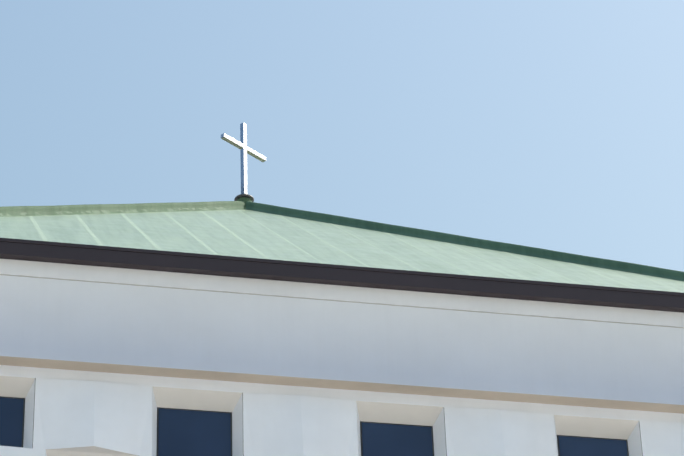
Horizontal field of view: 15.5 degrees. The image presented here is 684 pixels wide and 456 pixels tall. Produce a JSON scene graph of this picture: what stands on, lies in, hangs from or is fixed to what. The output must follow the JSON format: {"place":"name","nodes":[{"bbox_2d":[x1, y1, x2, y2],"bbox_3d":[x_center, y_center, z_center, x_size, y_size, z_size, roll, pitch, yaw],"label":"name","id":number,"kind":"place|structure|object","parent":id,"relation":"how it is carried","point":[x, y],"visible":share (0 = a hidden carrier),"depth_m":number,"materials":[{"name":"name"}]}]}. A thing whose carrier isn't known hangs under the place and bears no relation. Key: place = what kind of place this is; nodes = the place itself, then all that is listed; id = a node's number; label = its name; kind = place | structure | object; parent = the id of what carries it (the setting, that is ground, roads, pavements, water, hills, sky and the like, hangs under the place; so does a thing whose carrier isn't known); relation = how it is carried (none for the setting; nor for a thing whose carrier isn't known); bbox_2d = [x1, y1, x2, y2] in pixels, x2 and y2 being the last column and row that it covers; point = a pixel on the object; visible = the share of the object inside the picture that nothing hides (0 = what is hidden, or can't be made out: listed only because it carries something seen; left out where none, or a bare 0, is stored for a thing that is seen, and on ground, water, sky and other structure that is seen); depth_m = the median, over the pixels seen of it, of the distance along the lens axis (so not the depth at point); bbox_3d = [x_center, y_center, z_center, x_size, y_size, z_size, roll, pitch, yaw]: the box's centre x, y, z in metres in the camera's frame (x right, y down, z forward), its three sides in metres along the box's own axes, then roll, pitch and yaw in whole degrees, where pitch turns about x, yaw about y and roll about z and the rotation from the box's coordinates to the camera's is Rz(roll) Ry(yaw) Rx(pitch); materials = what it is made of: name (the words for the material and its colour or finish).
{"place":"outdoors","nodes":[
{"label":"outdoors","id":0,"kind":"place"},
{"bbox_2d":[0,365,683,455],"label":"precast wall panels","id":1,"kind":"object","parent":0,"point":[241,442],"visible":0.9,"depth_m":42.95,"materials":[{"name":"white concrete"}]},
{"bbox_2d":[0,376,637,455],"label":"window heads","id":2,"kind":"object","parent":1,"relation":"attached to","point":[196,399],"depth_m":43.27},
{"bbox_2d":[0,378,642,455],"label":"window frame joints","id":3,"kind":"object","parent":1,"relation":"in","point":[158,408],"depth_m":42.95,"materials":[{"name":"black metal"}]},
{"bbox_2d":[0,398,627,455],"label":"window glass","id":4,"kind":"object","parent":3,"relation":"in","point":[189,433],"visible":0.9,"depth_m":42.76,"materials":[{"name":"blue glass"}]},
{"bbox_2d":[0,378,683,455],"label":"precast folded facets","id":5,"kind":"object","parent":1,"relation":"attached to","point":[86,413],"visible":0.98,"depth_m":42.55,"materials":[{"name":"white concrete"}]},
{"bbox_2d":[0,275,683,404],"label":"soffit","id":6,"kind":"structure","parent":1,"relation":"on","point":[78,321],"depth_m":43.40,"materials":[{"name":"white paint"}]},
{"bbox_2d":[0,274,682,327],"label":"soffit groove","id":7,"kind":"object","parent":6,"relation":"on","point":[340,301],"depth_m":43.85},
{"bbox_2d":[0,259,683,327],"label":"trim","id":8,"kind":"structure","parent":6,"relation":"on","point":[308,290],"depth_m":43.92,"materials":[{"name":"white paint"}]},
{"bbox_2d":[0,238,683,312],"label":"eaves fascia","id":9,"kind":"structure","parent":8,"relation":"on","point":[217,265],"depth_m":43.96,"materials":[{"name":"black metal"}]},
{"bbox_2d":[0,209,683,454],"bbox_3d":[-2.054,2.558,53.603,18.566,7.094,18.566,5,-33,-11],"label":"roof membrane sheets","id":10,"kind":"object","parent":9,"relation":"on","point":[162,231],"visible":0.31,"depth_m":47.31,"materials":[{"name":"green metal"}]},
{"bbox_2d":[0,201,245,216],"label":"roof ridge cap","id":11,"kind":"object","parent":10,"relation":"on","point":[9,211],"visible":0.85,"depth_m":50.80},
{"bbox_2d":[237,197,251,205],"bbox_3d":[-2.159,-0.426,55.491,0.380,0.410,0.380,5,-33,-11],"label":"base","id":12,"kind":"object","parent":10,"relation":"on","point":[245,199],"visible":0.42,"depth_m":55.43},
{"bbox_2d":[221,122,265,193],"bbox_3d":[-2.196,-1.478,56.156,1.360,2.060,0.105,29,-44,-39],"label":"cross","id":13,"kind":"object","parent":12,"relation":"on","point":[243,147],"visible":0.9,"depth_m":56.22,"materials":[{"name":"metal"}]},
{"bbox_2d":[234,194,253,201],"bbox_3d":[-2.167,-0.639,55.626,0.440,0.086,0.440,5,-33,-11],"label":"cross base","id":14,"kind":"object","parent":12,"relation":"on","point":[237,197],"visible":0.29,"depth_m":55.48,"materials":[{"name":"grey metal"}]},
{"bbox_2d":[28,210,683,292],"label":"roof seams","id":15,"kind":"object","parent":10,"relation":"on","point":[85,226],"visible":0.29,"depth_m":47.18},
{"bbox_2d":[246,201,683,280],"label":"roof ridge cap","id":16,"kind":"object","parent":10,"relation":"on","point":[507,247],"visible":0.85,"depth_m":51.13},
{"bbox_2d":[0,356,683,413],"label":"wall molding","id":17,"kind":"structure","parent":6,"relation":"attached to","point":[304,382],"depth_m":43.10,"materials":[{"name":"beige concrete"}]},
{"bbox_2d":[0,0,683,271],"label":"sky","id":18,"kind":"structure","parent":0,"point":[555,125],"materials":[{"name":"blue"}]}
]}

